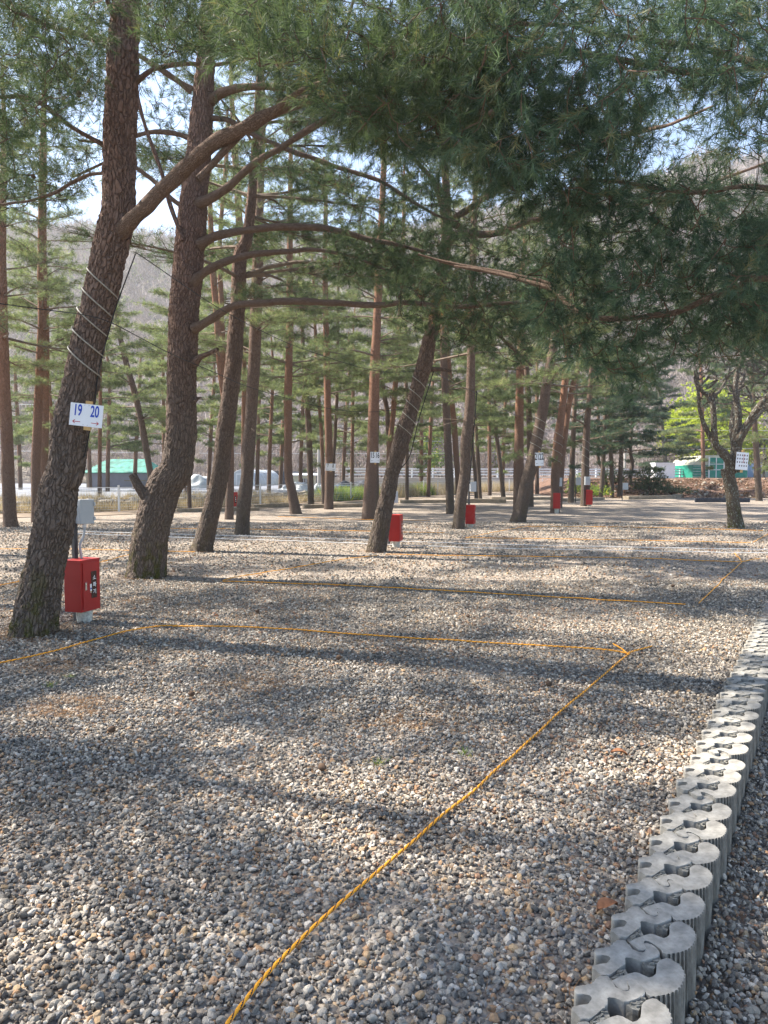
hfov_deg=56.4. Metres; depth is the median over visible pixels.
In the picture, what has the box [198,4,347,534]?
pine tree
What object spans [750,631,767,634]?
edging block
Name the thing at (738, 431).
broadleaf tree
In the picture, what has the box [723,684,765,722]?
edging block
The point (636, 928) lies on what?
edging block
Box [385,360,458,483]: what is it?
pine tree
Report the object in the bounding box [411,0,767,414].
pine tree
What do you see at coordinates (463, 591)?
rope
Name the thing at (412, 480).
retaining wall
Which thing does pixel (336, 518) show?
rope
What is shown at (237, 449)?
bare thicket
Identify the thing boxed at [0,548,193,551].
rope
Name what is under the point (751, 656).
edging block
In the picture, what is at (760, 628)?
edging block
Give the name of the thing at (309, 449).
pine tree
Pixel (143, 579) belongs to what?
fallen needles
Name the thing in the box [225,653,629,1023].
rope
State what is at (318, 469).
utility pole
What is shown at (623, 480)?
shrub
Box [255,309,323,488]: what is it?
pine tree
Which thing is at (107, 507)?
dry grass
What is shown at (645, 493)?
bank stones
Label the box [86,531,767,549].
strap
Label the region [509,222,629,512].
pine tree
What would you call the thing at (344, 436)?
pine tree
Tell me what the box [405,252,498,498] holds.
pine tree
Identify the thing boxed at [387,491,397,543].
power box
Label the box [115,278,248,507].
pine tree
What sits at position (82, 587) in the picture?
extinguisher cabinet
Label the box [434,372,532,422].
cable
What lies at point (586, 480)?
power box
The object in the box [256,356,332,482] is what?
pine tree
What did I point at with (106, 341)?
cable
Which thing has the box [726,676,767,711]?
edging block
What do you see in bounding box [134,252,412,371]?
cable
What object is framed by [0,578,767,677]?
gravel
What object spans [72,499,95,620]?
power box
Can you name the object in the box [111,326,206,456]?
pine tree
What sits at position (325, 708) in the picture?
gravel
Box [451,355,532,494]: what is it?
pine tree
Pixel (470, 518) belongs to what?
extinguisher cabinet
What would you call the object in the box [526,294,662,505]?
pine tree
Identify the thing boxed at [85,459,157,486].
shed
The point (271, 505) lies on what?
timber edging
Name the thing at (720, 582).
rope
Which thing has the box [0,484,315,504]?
field
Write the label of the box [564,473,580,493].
shrub
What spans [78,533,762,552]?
strap
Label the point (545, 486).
bank
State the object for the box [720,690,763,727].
edging block
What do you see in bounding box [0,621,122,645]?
fallen needles
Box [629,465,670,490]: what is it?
shrub
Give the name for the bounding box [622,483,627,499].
power box
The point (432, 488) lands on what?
weeds
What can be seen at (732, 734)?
edging block
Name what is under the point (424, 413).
pine tree
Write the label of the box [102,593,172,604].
fallen needles
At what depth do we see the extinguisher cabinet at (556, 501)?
27.01 m
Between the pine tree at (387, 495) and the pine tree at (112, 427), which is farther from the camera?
the pine tree at (112, 427)
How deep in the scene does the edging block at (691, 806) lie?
3.10 m
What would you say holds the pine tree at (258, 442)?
on the far field
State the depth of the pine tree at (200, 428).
45.12 m
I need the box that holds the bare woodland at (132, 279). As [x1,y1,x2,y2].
[0,139,767,477]
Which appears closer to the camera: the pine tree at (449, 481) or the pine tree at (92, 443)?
the pine tree at (449, 481)
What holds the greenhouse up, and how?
on the far field
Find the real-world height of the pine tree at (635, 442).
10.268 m
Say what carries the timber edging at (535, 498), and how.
on the gravel bed
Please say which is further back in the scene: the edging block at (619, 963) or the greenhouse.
the greenhouse
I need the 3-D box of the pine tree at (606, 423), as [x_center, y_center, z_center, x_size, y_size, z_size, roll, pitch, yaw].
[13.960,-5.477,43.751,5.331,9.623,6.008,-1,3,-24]
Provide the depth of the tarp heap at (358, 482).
49.48 m
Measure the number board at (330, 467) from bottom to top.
0.390 m
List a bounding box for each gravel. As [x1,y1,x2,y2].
[0,521,767,580]
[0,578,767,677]
[0,674,767,948]
[0,902,767,1023]
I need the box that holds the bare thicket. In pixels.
[0,421,767,482]
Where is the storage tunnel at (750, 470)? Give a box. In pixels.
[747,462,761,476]
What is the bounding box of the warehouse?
[673,455,746,477]
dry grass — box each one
[0,488,273,501]
[0,491,338,513]
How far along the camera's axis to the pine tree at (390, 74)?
5.57 m
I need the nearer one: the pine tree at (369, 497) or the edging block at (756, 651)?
the edging block at (756, 651)
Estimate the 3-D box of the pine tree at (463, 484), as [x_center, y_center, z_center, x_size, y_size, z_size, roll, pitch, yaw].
[1.899,-5.367,19.072,5.927,11.910,4.386,0,3,0]
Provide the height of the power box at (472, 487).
1.325 m
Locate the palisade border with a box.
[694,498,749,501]
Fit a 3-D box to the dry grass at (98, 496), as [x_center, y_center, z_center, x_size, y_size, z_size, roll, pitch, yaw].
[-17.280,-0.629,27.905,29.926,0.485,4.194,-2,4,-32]
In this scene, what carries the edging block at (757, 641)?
on the ground at (709, 988)
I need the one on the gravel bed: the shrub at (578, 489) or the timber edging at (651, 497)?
the timber edging at (651, 497)
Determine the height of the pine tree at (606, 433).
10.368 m
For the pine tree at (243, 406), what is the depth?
27.94 m
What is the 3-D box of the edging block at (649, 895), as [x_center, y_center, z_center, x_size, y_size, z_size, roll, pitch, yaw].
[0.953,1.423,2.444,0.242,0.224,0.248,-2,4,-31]
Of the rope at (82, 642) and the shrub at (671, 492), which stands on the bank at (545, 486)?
the shrub at (671, 492)
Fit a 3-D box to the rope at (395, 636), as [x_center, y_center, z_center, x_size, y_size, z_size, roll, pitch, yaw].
[0.006,1.127,6.482,4.203,0.018,0.175,1,3,15]
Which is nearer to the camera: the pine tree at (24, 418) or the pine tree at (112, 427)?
the pine tree at (24, 418)
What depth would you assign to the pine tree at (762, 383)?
22.10 m
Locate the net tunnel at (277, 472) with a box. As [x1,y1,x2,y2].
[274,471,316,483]
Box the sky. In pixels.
[0,0,767,244]
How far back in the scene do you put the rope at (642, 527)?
19.87 m
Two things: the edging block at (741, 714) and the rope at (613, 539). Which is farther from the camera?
the rope at (613, 539)
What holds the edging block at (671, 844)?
on the ground at (709, 988)
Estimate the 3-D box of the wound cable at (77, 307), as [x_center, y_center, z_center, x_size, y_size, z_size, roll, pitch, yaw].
[-2.647,-1.727,6.529,0.450,0.994,0.340,0,3,0]
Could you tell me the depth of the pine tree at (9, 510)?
19.90 m
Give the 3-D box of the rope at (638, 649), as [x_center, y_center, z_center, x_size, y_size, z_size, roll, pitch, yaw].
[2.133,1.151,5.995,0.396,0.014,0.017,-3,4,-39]
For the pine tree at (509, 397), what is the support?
on the gravel bed
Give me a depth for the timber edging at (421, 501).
36.41 m
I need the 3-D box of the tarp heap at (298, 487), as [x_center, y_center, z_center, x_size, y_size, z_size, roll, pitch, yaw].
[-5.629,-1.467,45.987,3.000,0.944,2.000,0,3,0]
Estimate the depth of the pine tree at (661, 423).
73.77 m
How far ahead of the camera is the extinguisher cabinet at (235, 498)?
30.44 m
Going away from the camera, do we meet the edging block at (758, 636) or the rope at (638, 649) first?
the rope at (638, 649)
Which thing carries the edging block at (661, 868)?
on the ground at (709, 988)
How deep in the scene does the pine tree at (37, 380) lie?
21.68 m
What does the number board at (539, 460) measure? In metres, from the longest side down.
0.520 x 0.303 x 0.028 m
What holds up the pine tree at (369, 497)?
on the gravel bed
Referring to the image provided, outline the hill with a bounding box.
[0,180,767,483]
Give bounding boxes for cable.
[0,303,405,411]
[67,267,117,377]
[83,254,135,457]
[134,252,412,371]
[399,376,425,435]
[401,371,433,468]
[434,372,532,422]
[469,391,476,483]
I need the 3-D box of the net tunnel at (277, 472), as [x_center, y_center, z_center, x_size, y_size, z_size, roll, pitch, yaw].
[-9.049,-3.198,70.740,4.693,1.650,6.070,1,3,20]
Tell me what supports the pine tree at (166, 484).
on the gravel bed
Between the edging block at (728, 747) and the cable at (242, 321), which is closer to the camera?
the edging block at (728, 747)
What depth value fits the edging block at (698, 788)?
3.25 m
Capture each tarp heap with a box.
[191,474,206,487]
[278,482,306,489]
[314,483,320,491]
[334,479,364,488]
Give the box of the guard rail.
[335,468,682,477]
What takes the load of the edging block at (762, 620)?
on the ground at (709, 988)
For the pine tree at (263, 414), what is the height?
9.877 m
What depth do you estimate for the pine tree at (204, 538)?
13.63 m
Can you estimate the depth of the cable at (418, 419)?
13.62 m
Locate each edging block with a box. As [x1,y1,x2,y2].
[571,976,672,1023]
[592,940,685,1023]
[610,906,696,1017]
[625,877,705,978]
[637,852,712,944]
[649,831,719,917]
[660,811,726,891]
[668,794,731,866]
[676,775,736,842]
[683,762,741,826]
[690,752,745,808]
[696,737,748,792]
[702,727,752,778]
[707,717,755,765]
[712,707,758,754]
[716,697,760,739]
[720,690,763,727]
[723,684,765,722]
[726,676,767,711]
[730,670,767,708]
[733,664,767,674]
[736,658,767,667]
[739,653,767,660]
[741,648,767,655]
[744,643,767,650]
[746,639,767,643]
[748,634,767,640]
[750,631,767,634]
[752,625,767,631]
[754,622,767,626]
[756,618,767,622]
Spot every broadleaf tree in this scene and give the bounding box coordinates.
[303,430,362,467]
[382,428,444,477]
[459,438,508,473]
[656,408,710,458]
[659,377,767,468]
[692,314,767,528]
[728,423,767,476]
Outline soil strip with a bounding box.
[0,491,512,517]
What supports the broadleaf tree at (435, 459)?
on the gravel bed
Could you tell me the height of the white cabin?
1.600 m
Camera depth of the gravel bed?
4.17 m
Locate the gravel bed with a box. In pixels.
[0,493,767,1023]
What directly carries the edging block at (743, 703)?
on the ground at (709, 988)
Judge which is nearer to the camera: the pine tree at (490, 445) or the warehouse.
the pine tree at (490, 445)
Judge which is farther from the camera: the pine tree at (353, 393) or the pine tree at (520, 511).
the pine tree at (353, 393)
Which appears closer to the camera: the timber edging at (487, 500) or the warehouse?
the timber edging at (487, 500)
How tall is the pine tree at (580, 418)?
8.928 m
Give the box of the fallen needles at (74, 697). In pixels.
[2,688,163,732]
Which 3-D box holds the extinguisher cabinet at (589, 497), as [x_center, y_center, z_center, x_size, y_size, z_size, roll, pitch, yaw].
[9.403,-0.623,32.818,0.298,0.768,0.352,1,3,16]
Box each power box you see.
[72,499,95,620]
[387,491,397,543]
[468,482,475,504]
[575,477,580,502]
[583,477,589,505]
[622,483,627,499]
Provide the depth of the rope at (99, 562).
12.02 m
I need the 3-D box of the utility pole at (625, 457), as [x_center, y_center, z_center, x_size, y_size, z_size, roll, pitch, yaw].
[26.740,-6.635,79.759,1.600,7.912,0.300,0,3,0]
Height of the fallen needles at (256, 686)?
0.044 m
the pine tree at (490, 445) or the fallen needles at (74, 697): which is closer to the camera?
the fallen needles at (74, 697)
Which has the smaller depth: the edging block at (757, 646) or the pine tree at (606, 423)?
the edging block at (757, 646)
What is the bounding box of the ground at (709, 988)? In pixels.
[685,719,767,1023]
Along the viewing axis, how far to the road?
72.81 m
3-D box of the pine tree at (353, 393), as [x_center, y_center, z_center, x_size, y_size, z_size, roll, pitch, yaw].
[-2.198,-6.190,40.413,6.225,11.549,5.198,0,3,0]
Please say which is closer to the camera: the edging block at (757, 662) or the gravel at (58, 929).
the gravel at (58, 929)
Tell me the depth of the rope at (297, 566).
11.26 m
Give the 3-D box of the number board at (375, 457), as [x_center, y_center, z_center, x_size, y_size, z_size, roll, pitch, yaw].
[-0.289,-1.744,22.931,0.300,0.442,0.028,1,3,0]
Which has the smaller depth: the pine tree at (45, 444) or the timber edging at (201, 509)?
the pine tree at (45, 444)
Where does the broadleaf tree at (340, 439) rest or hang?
on the gravel bed
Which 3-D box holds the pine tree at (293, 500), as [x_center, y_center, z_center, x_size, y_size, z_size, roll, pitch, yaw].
[-3.876,-7.148,26.491,5.361,14.725,5.572,1,3,22]
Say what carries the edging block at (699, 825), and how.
on the ground at (709, 988)
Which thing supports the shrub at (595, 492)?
on the gravel bed
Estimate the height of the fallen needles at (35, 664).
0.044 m
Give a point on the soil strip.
(97, 513)
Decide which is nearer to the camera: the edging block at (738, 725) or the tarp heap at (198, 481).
the edging block at (738, 725)
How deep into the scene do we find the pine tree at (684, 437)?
53.76 m
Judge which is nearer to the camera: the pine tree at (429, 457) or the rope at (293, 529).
the rope at (293, 529)
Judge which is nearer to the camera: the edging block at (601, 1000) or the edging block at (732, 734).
the edging block at (601, 1000)
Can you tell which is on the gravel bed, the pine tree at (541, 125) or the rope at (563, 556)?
the rope at (563, 556)
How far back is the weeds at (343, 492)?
39.65 m
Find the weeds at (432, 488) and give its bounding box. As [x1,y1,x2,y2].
[403,481,435,495]
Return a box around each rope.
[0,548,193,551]
[0,554,128,585]
[0,625,172,662]
[170,528,438,532]
[173,625,629,654]
[223,581,684,604]
[224,555,377,579]
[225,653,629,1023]
[278,516,372,519]
[393,554,741,561]
[466,537,750,542]
[534,526,762,530]
[626,645,651,653]
[698,562,741,603]
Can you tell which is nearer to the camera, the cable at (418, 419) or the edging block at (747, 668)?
the edging block at (747, 668)
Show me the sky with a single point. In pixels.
(162, 213)
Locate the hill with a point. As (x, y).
(26, 481)
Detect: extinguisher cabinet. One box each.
[64,557,99,622]
[234,492,237,507]
[389,514,402,546]
[465,505,475,526]
[553,493,560,512]
[586,490,592,505]
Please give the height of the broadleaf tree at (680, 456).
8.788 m
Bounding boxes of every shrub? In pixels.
[335,452,349,484]
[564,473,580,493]
[580,483,613,495]
[600,465,631,483]
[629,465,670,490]
[645,484,698,494]
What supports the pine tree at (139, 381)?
on the gravel bed
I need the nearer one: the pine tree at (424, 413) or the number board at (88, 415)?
the number board at (88, 415)
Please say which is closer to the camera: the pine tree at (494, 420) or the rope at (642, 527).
the rope at (642, 527)
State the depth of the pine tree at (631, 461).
46.11 m
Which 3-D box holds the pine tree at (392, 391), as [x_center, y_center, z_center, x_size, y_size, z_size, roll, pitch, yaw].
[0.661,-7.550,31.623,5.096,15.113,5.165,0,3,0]
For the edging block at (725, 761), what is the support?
on the ground at (709, 988)
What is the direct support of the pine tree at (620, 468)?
on the gravel bed
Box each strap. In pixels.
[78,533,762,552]
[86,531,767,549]
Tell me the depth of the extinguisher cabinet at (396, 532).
14.48 m
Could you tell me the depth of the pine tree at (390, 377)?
29.12 m
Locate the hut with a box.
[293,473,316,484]
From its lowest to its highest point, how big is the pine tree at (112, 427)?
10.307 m
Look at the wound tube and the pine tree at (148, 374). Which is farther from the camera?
the pine tree at (148, 374)
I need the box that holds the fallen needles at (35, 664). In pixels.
[5,652,110,676]
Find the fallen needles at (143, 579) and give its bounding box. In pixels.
[102,573,189,583]
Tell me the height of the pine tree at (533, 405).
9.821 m
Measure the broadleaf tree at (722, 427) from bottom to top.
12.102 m
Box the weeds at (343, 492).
[304,484,379,500]
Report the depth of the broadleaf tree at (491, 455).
94.25 m
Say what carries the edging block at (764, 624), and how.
on the ground at (709, 988)
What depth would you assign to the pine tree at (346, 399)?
35.37 m
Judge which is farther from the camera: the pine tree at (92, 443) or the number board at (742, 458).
the pine tree at (92, 443)
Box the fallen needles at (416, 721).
[307,697,482,748]
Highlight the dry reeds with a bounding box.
[361,479,539,497]
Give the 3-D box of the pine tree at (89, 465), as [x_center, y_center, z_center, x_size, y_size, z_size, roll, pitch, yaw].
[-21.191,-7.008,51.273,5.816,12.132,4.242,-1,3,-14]
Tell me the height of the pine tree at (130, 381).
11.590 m
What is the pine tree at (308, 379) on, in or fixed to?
on the gravel bed
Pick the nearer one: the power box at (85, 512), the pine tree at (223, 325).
the power box at (85, 512)
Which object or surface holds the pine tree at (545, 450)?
on the gravel bed
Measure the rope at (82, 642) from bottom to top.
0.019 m
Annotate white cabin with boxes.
[650,463,675,477]
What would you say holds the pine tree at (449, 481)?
on the gravel bed
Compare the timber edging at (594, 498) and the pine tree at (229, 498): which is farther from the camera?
the timber edging at (594, 498)
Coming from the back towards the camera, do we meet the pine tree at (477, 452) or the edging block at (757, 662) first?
the pine tree at (477, 452)
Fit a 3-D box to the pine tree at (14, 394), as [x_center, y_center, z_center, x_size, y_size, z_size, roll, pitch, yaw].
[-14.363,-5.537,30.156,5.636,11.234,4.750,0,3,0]
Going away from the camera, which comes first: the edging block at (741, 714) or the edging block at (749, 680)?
the edging block at (741, 714)
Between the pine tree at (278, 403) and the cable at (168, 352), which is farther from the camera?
the pine tree at (278, 403)
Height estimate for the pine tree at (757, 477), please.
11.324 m
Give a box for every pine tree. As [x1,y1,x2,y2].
[0,0,547,639]
[0,0,572,579]
[0,59,105,526]
[0,354,32,489]
[6,59,136,521]
[6,191,109,477]
[6,246,117,421]
[12,404,32,431]
[15,328,124,450]
[27,15,486,552]
[49,275,166,495]
[52,373,127,486]
[88,335,157,490]
[90,356,161,488]
[102,293,197,478]
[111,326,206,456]
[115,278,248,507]
[135,296,240,493]
[141,126,282,519]
[165,109,272,433]
[194,362,241,489]
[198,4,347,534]
[198,67,299,465]
[208,350,283,489]
[210,324,318,492]
[241,117,363,513]
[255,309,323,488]
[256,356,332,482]
[259,246,345,503]
[269,21,767,552]
[273,157,391,508]
[273,237,362,503]
[284,128,435,518]
[293,308,397,488]
[298,235,367,500]
[313,332,385,481]
[331,299,436,466]
[343,164,441,464]
[346,246,417,509]
[346,272,442,499]
[347,150,566,528]
[380,166,512,513]
[385,335,462,496]
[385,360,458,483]
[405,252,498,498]
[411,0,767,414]
[438,320,514,498]
[449,201,582,508]
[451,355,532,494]
[452,340,514,498]
[459,355,526,491]
[460,313,532,496]
[478,185,634,522]
[484,256,579,506]
[498,363,578,493]
[503,291,619,507]
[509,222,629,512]
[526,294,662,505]
[542,338,639,502]
[567,346,659,496]
[567,370,670,497]
[568,334,647,497]
[572,368,637,491]
[590,348,696,484]
[626,345,712,466]
[659,334,747,478]
[663,321,767,500]
[699,175,767,424]
[729,356,767,470]
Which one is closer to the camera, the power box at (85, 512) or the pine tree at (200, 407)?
the power box at (85, 512)
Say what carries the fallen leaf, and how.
on the gravel at (58, 929)
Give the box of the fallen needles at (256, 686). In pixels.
[174,668,336,705]
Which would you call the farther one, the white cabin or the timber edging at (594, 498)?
the white cabin
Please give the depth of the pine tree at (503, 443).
56.20 m
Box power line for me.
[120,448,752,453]
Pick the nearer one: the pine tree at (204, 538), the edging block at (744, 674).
the edging block at (744, 674)
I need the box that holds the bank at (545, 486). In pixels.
[492,476,767,497]
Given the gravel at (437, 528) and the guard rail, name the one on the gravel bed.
the gravel at (437, 528)
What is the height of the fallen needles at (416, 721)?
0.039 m
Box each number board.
[69,401,103,430]
[325,462,335,471]
[370,451,379,463]
[535,451,543,467]
[735,450,748,472]
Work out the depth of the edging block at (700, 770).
3.44 m
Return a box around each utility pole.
[313,403,322,482]
[624,420,626,475]
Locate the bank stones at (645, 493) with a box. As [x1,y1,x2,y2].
[563,478,767,497]
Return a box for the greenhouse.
[234,470,278,485]
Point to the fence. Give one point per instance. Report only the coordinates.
(118, 487)
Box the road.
[434,477,684,477]
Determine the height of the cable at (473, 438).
2.498 m
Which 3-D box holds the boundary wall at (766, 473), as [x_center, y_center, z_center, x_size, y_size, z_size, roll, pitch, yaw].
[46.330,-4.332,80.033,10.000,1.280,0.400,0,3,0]
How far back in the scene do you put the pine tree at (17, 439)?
47.03 m
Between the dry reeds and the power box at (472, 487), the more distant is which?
the dry reeds
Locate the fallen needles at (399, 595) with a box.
[5,532,764,648]
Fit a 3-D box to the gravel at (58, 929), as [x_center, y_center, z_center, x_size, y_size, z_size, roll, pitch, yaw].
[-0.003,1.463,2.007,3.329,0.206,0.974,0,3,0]
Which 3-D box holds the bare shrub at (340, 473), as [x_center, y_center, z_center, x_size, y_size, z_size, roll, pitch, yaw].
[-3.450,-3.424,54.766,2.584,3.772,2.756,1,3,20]
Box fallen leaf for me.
[597,897,617,911]
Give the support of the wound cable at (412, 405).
attached to the pine tree at (387, 495)
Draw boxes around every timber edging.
[176,507,258,511]
[251,503,288,507]
[302,503,362,507]
[398,500,445,502]
[466,499,505,502]
[490,497,549,499]
[562,497,604,500]
[623,495,676,499]
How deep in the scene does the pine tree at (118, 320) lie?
31.64 m
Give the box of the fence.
[0,479,542,511]
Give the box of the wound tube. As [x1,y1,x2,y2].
[530,417,546,449]
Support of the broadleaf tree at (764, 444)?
on the bank at (545, 486)
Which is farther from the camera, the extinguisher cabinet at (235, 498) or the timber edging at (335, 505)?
the timber edging at (335, 505)
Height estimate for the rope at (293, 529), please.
0.018 m
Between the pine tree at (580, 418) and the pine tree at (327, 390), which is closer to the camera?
the pine tree at (327, 390)
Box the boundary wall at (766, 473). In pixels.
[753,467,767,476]
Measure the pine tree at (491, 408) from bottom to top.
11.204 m
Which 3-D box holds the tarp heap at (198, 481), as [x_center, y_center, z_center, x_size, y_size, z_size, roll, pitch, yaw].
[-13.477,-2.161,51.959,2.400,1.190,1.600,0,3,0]
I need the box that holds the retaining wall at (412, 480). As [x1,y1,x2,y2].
[334,477,616,487]
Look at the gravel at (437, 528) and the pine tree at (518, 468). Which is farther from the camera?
the pine tree at (518, 468)
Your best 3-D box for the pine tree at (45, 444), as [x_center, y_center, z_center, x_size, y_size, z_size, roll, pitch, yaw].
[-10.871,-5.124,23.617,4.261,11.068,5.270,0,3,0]
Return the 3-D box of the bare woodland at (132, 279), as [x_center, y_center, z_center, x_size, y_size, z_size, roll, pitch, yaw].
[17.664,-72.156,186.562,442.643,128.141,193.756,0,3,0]

